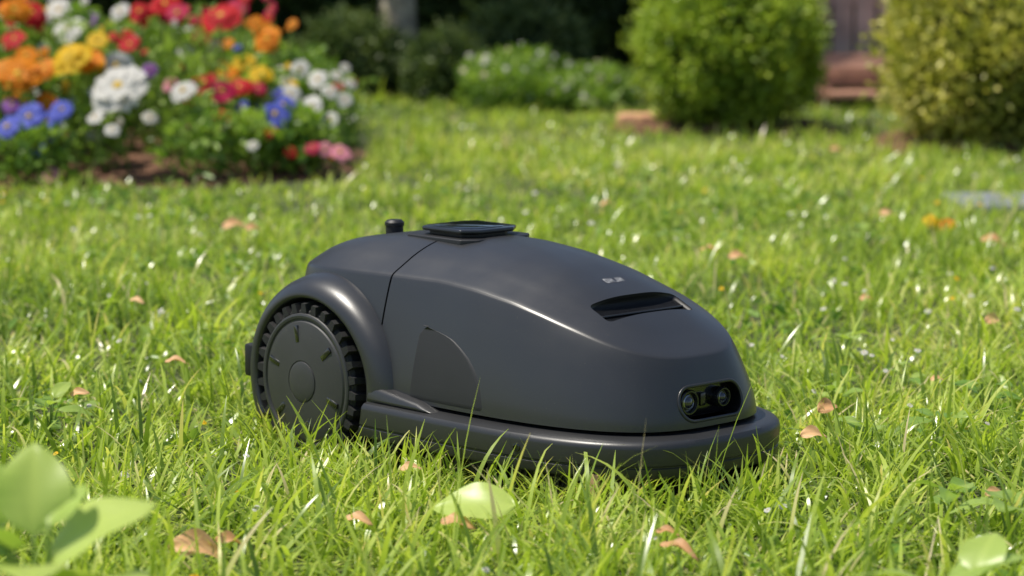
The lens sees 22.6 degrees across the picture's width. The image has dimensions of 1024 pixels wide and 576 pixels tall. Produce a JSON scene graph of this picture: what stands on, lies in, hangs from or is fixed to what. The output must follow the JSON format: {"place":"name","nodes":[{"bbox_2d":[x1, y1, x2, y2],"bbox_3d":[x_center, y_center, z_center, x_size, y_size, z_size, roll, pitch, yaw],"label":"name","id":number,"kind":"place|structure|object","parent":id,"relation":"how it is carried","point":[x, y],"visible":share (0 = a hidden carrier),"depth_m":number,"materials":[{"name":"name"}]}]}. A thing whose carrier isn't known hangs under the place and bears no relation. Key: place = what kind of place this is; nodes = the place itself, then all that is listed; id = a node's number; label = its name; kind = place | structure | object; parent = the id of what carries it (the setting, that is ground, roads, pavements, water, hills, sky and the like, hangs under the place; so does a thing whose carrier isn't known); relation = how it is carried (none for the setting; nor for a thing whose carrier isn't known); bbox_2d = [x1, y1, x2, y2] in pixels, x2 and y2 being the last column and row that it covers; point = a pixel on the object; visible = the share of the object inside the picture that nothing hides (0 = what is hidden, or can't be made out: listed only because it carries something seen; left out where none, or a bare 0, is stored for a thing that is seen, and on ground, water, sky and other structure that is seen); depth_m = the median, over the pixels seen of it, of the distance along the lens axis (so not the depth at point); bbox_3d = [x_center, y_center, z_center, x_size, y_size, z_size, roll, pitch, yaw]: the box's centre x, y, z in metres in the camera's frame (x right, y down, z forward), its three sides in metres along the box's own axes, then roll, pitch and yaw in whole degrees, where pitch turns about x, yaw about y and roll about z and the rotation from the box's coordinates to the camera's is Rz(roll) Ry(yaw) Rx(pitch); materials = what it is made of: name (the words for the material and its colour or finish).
{"place":"outdoors","nodes":[
{"label":"outdoors","id":0,"kind":"place"},
{"bbox_2d":[0,78,1023,575],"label":"lawn ground","id":1,"kind":"structure","parent":0,"point":[364,144],"depth_m":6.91,"materials":[{"name":"green plant"}]},
{"bbox_2d":[9,382,93,434],"bbox_3d":[-0.770,0.209,4.258,0.125,0.090,0.115,-7,11,-44],"label":"broadleaf weed","id":2,"kind":"object","parent":1,"relation":"on","point":[59,389],"visible":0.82,"depth_m":4.27,"materials":[{"name":"green plant"}]},
{"bbox_2d":[41,246,94,269],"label":"broadleaf weed","id":3,"kind":"object","parent":1,"relation":"on","point":[64,250],"visible":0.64,"depth_m":6.46,"materials":[{"name":"green plant"}]},
{"bbox_2d":[0,443,156,575],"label":"broadleaf plant","id":4,"kind":"object","parent":1,"relation":"on","point":[39,493],"visible":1,"depth_m":2.52,"materials":[{"name":"green plant"}]},
{"bbox_2d":[70,387,88,395],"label":"dry leaf","id":5,"kind":"object","parent":1,"relation":"on","point":[77,390],"visible":1,"depth_m":4.30,"materials":[{"name":"brown plant"}]},
{"bbox_2d":[70,296,124,325],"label":"broadleaf weed","id":6,"kind":"object","parent":1,"relation":"on","point":[93,304],"visible":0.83,"depth_m":5.46,"materials":[{"name":"green plant"}]},
{"bbox_2d":[130,296,143,303],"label":"dry leaf","id":7,"kind":"object","parent":1,"relation":"on","point":[138,299],"visible":1,"depth_m":5.43,"materials":[{"name":"brown plant"}]},
{"bbox_2d":[165,355,188,363],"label":"dry leaf","id":8,"kind":"object","parent":1,"relation":"on","point":[176,357],"visible":0.95,"depth_m":4.64,"materials":[{"name":"brown plant"}]},
{"bbox_2d":[0,0,386,192],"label":"flower bed","id":9,"kind":"object","parent":1,"relation":"on","point":[77,89],"visible":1,"depth_m":8.97,"materials":[{"name":"multicoloured plant"}]},
{"bbox_2d":[168,528,226,557],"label":"dry leaf","id":10,"kind":"object","parent":1,"relation":"on","point":[205,545],"visible":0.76,"depth_m":3.23,"materials":[{"name":"brown plant"}]},
{"bbox_2d":[215,530,240,543],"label":"dry leaf","id":11,"kind":"object","parent":1,"relation":"on","point":[230,536],"visible":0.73,"depth_m":3.27,"materials":[{"name":"brown plant"}]},
{"bbox_2d":[222,217,246,228],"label":"dry leaf","id":12,"kind":"object","parent":1,"relation":"on","point":[230,222],"visible":1,"depth_m":6.81,"materials":[{"name":"brown plant"}]},
{"bbox_2d":[245,223,260,229],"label":"dry leaf","id":13,"kind":"object","parent":1,"relation":"on","point":[249,226],"visible":1,"depth_m":6.78,"materials":[{"name":"brown plant"}]},
{"bbox_2d":[0,0,649,79],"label":"background hedge","id":14,"kind":"object","parent":1,"relation":"on","point":[605,26],"visible":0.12,"depth_m":14.96,"materials":[{"name":"green plant"}]},
{"bbox_2d":[281,2,412,97],"bbox_3d":[-0.852,-1.239,13.462,0.771,0.534,0.632,0,8,0],"label":"shrub","id":15,"kind":"object","parent":1,"relation":"on","point":[355,42],"visible":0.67,"depth_m":13.32,"materials":[{"name":"green plant"}]},
{"bbox_2d":[346,511,372,524],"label":"dry leaf","id":16,"kind":"object","parent":1,"relation":"on","point":[361,516],"visible":0.98,"depth_m":3.38,"materials":[{"name":"brown plant"}]},
{"bbox_2d":[379,0,417,94],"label":"garden tree","id":17,"kind":"object","parent":1,"relation":"on","point":[401,12],"visible":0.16,"depth_m":13.74,"materials":[{"name":"grey plant"}]},
{"bbox_2d":[400,461,420,470],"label":"dry leaf","id":18,"kind":"object","parent":1,"relation":"on","point":[405,465],"visible":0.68,"depth_m":3.69,"materials":[{"name":"brown plant"}]},
{"bbox_2d":[391,16,494,103],"bbox_3d":[-0.338,-1.163,13.154,0.576,0.470,0.542,0,8,0],"label":"shrub","id":19,"kind":"object","parent":1,"relation":"on","point":[428,63],"visible":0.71,"depth_m":13.03,"materials":[{"name":"green plant"}]},
{"bbox_2d":[440,512,475,528],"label":"dry leaf","id":20,"kind":"object","parent":1,"relation":"on","point":[450,517],"visible":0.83,"depth_m":3.36,"materials":[{"name":"brown plant"}]},
{"bbox_2d":[433,482,515,518],"bbox_3d":[-0.050,0.280,3.381,0.112,0.038,0.059,0,8,0],"label":"fallen green leaf","id":21,"kind":"object","parent":1,"relation":"on","point":[474,495],"visible":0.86,"depth_m":3.39,"materials":[{"name":"green plant"}]},
{"bbox_2d":[0,160,1020,575],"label":"lawn daisies","id":22,"kind":"object","parent":1,"relation":"on","point":[486,570],"visible":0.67,"depth_m":5.42,"materials":[{"name":"plant"}]},
{"bbox_2d":[0,157,1023,575],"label":"clover patch","id":23,"kind":"object","parent":1,"relation":"on","point":[188,203],"visible":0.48,"depth_m":6.88,"materials":[{"name":"green plant"}]},
{"bbox_2d":[245,219,779,504],"bbox_3d":[0.020,0.098,4.100,0.480,0.381,0.900,-7,11,-43],"label":"robot lawn mower","id":24,"kind":"object","parent":1,"relation":"on","point":[568,352],"visible":0.97,"depth_m":3.91,"materials":[{"name":"plastic"}]},
{"bbox_2d":[690,382,729,415],"bbox_3d":[0.280,0.165,3.828,0.133,0.047,0.006,-7,11,-43],"label":"camera window","id":25,"kind":"structure","parent":24,"relation":"in","point":[708,407],"depth_m":3.84,"materials":[{"name":"black glass"}]},
{"bbox_2d":[466,0,595,71],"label":"shrub","id":26,"kind":"object","parent":1,"relation":"on","point":[553,28],"visible":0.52,"depth_m":13.73,"materials":[{"name":"green plant"}]},
{"bbox_2d":[452,41,646,114],"bbox_3d":[0.199,-1.031,12.598,0.982,0.377,0.898,0,8,0],"label":"flower border","id":27,"kind":"object","parent":1,"relation":"on","point":[510,75],"visible":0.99,"depth_m":12.39,"materials":[{"name":"green plant"}]},
{"bbox_2d":[544,180,575,199],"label":"broadleaf weed","id":28,"kind":"object","parent":1,"relation":"on","point":[561,187],"visible":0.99,"depth_m":8.19,"materials":[{"name":"green plant"}]},
{"bbox_2d":[624,162,657,178],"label":"broadleaf weed","id":29,"kind":"object","parent":1,"relation":"on","point":[643,168],"visible":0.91,"depth_m":8.88,"materials":[{"name":"green plant"}]},
{"bbox_2d":[655,524,679,535],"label":"dry leaf","id":30,"kind":"object","parent":1,"relation":"on","point":[666,527],"visible":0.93,"depth_m":3.31,"materials":[{"name":"brown plant"}]},
{"bbox_2d":[660,538,698,560],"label":"dry leaf","id":31,"kind":"object","parent":1,"relation":"on","point":[682,544],"visible":0.91,"depth_m":3.23,"materials":[{"name":"brown plant"}]},
{"bbox_2d":[700,244,719,251],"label":"dry leaf","id":32,"kind":"object","parent":1,"relation":"on","point":[710,246],"visible":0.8,"depth_m":6.31,"materials":[{"name":"brown plant"}]},
{"bbox_2d":[611,116,848,136],"bbox_3d":[0.954,-0.728,11.341,1.085,0.053,0.936,0,8,0],"label":"mulch bed","id":33,"kind":"object","parent":1,"relation":"on","point":[705,129],"visible":0.34,"depth_m":11.06,"materials":[{"name":"soil"}]},
{"bbox_2d":[617,113,658,122],"bbox_3d":[0.571,-0.748,11.403,0.200,0.060,0.160,0,8,0],"label":"terracotta tile","id":34,"kind":"object","parent":33,"relation":"on","point":[626,117],"visible":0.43,"depth_m":11.32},
{"bbox_2d":[618,0,835,128],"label":"round shrub","id":35,"kind":"object","parent":33,"relation":"on","point":[704,62],"visible":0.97,"depth_m":10.89,"materials":[{"name":"green plant"}]},
{"bbox_2d":[728,249,747,258],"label":"dry leaf","id":36,"kind":"object","parent":1,"relation":"on","point":[734,254],"visible":1,"depth_m":6.16,"materials":[{"name":"brown plant"}]},
{"bbox_2d":[800,425,826,437],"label":"dry leaf","id":37,"kind":"object","parent":1,"relation":"on","point":[810,431],"visible":0.88,"depth_m":3.95,"materials":[{"name":"brown plant"}]},
{"bbox_2d":[817,397,837,412],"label":"dry leaf","id":38,"kind":"object","parent":1,"relation":"on","point":[828,406],"visible":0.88,"depth_m":4.15,"materials":[{"name":"brown plant"}]},
{"bbox_2d":[830,145,843,152],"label":"dry leaf","id":39,"kind":"object","parent":1,"relation":"on","point":[834,147],"visible":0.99,"depth_m":9.33,"materials":[{"name":"brown plant"}]},
{"bbox_2d":[813,380,866,415],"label":"broadleaf weed","id":40,"kind":"object","parent":1,"relation":"on","point":[833,386],"visible":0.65,"depth_m":4.43,"materials":[{"name":"green plant"}]},
{"bbox_2d":[812,330,874,363],"bbox_3d":[0.648,0.121,4.923,0.086,0.085,0.119,-6,10,-38],"label":"broadleaf weed","id":41,"kind":"object","parent":1,"relation":"on","point":[846,336],"visible":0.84,"depth_m":4.93,"materials":[{"name":"green plant"}]},
{"bbox_2d":[816,0,904,52],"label":"wooden fence","id":42,"kind":"object","parent":1,"relation":"on","point":[842,28],"depth_m":14.52,"materials":[{"name":"brown wood"}]},
{"bbox_2d":[860,293,873,299],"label":"dry leaf","id":43,"kind":"object","parent":1,"relation":"on","point":[862,297],"visible":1,"depth_m":5.44,"materials":[{"name":"brown plant"}]},
{"bbox_2d":[843,223,891,248],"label":"broadleaf weed","id":44,"kind":"object","parent":1,"relation":"on","point":[863,226],"visible":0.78,"depth_m":6.87,"materials":[{"name":"green plant"}]},
{"bbox_2d":[832,416,910,444],"bbox_3d":[0.566,0.238,4.110,0.117,0.071,0.128,5,9,34],"label":"broadleaf weed","id":45,"kind":"object","parent":1,"relation":"on","point":[851,421],"visible":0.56,"depth_m":4.10,"materials":[{"name":"green plant"}]},
{"bbox_2d":[880,207,893,215],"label":"dry leaf","id":46,"kind":"object","parent":1,"relation":"on","point":[884,211],"visible":1,"depth_m":7.13,"materials":[{"name":"brown plant"}]},
{"bbox_2d":[879,361,924,391],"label":"broadleaf weed","id":47,"kind":"object","parent":1,"relation":"on","point":[914,377],"visible":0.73,"depth_m":4.68,"materials":[{"name":"green plant"}]},
{"bbox_2d":[853,532,1023,575],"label":"broadleaf plant","id":48,"kind":"object","parent":1,"relation":"on","point":[982,554],"visible":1,"depth_m":2.80,"materials":[{"name":"green plant"}]},
{"bbox_2d":[898,408,979,437],"bbox_3d":[0.694,0.229,4.144,0.123,0.080,0.114,3,8,24],"label":"broadleaf weed","id":49,"kind":"object","parent":1,"relation":"on","point":[962,414],"visible":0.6,"depth_m":4.13,"materials":[{"name":"green plant"}]},
{"bbox_2d":[922,214,956,241],"bbox_3d":[1.160,-0.155,6.942,0.095,0.088,0.048,0,8,0],"label":"marigold","id":50,"kind":"object","parent":1,"relation":"on","point":[931,217],"visible":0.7,"depth_m":6.94,"materials":[{"name":"orange plant"}]},
{"bbox_2d":[863,128,1023,156],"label":"mulch bed","id":51,"kind":"object","parent":1,"relation":"on","point":[929,139],"visible":0.27,"depth_m":10.11,"materials":[{"name":"soil"}]},
{"bbox_2d":[856,0,1023,147],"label":"round shrub","id":52,"kind":"object","parent":51,"relation":"on","point":[956,67],"visible":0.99,"depth_m":10.01,"materials":[{"name":"green plant"}]},
{"bbox_2d":[900,477,992,536],"bbox_3d":[0.608,0.306,3.541,0.106,0.092,0.132,6,10,39],"label":"broadleaf weed","id":53,"kind":"object","parent":1,"relation":"on","point":[945,494],"visible":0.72,"depth_m":3.54,"materials":[{"name":"green plant"}]},
{"bbox_2d":[941,192,1023,214],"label":"stepping stone","id":54,"kind":"object","parent":1,"relation":"on","point":[987,197],"visible":0.28,"depth_m":7.95,"materials":[{"name":"stone"}]},
{"bbox_2d":[949,489,1023,551],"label":"broadleaf weed","id":55,"kind":"object","parent":1,"relation":"on","point":[999,505],"visible":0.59,"depth_m":3.43,"materials":[{"name":"green plant"}]},
{"bbox_2d":[953,380,1023,419],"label":"broadleaf weed","id":56,"kind":"object","parent":1,"relation":"on","point":[974,388],"visible":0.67,"depth_m":4.43,"materials":[{"name":"green plant"}]},
{"bbox_2d":[985,313,999,323],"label":"dry leaf","id":57,"kind":"object","parent":1,"relation":"on","point":[988,319],"visible":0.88,"depth_m":5.13,"materials":[{"name":"brown plant"}]},
{"bbox_2d":[985,486,1000,495],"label":"dry leaf","id":58,"kind":"object","parent":1,"relation":"on","point":[990,488],"visible":0.41,"depth_m":3.53,"materials":[{"name":"brown plant"}]},
{"bbox_2d":[980,233,1006,245],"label":"dry leaf","id":59,"kind":"object","parent":1,"relation":"on","point":[993,236],"visible":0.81,"depth_m":6.52,"materials":[{"name":"brown plant"}]},
{"bbox_2d":[830,5,877,52],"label":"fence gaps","id":60,"kind":"object","parent":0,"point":[853,30],"visible":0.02,"depth_m":16.19,"materials":[{"name":"green plant"}]},
{"bbox_2d":[816,53,899,107],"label":"brick steps","id":61,"kind":"structure","parent":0,"point":[848,70],"depth_m":12.82,"materials":[{"name":"brown brick"}]}
]}

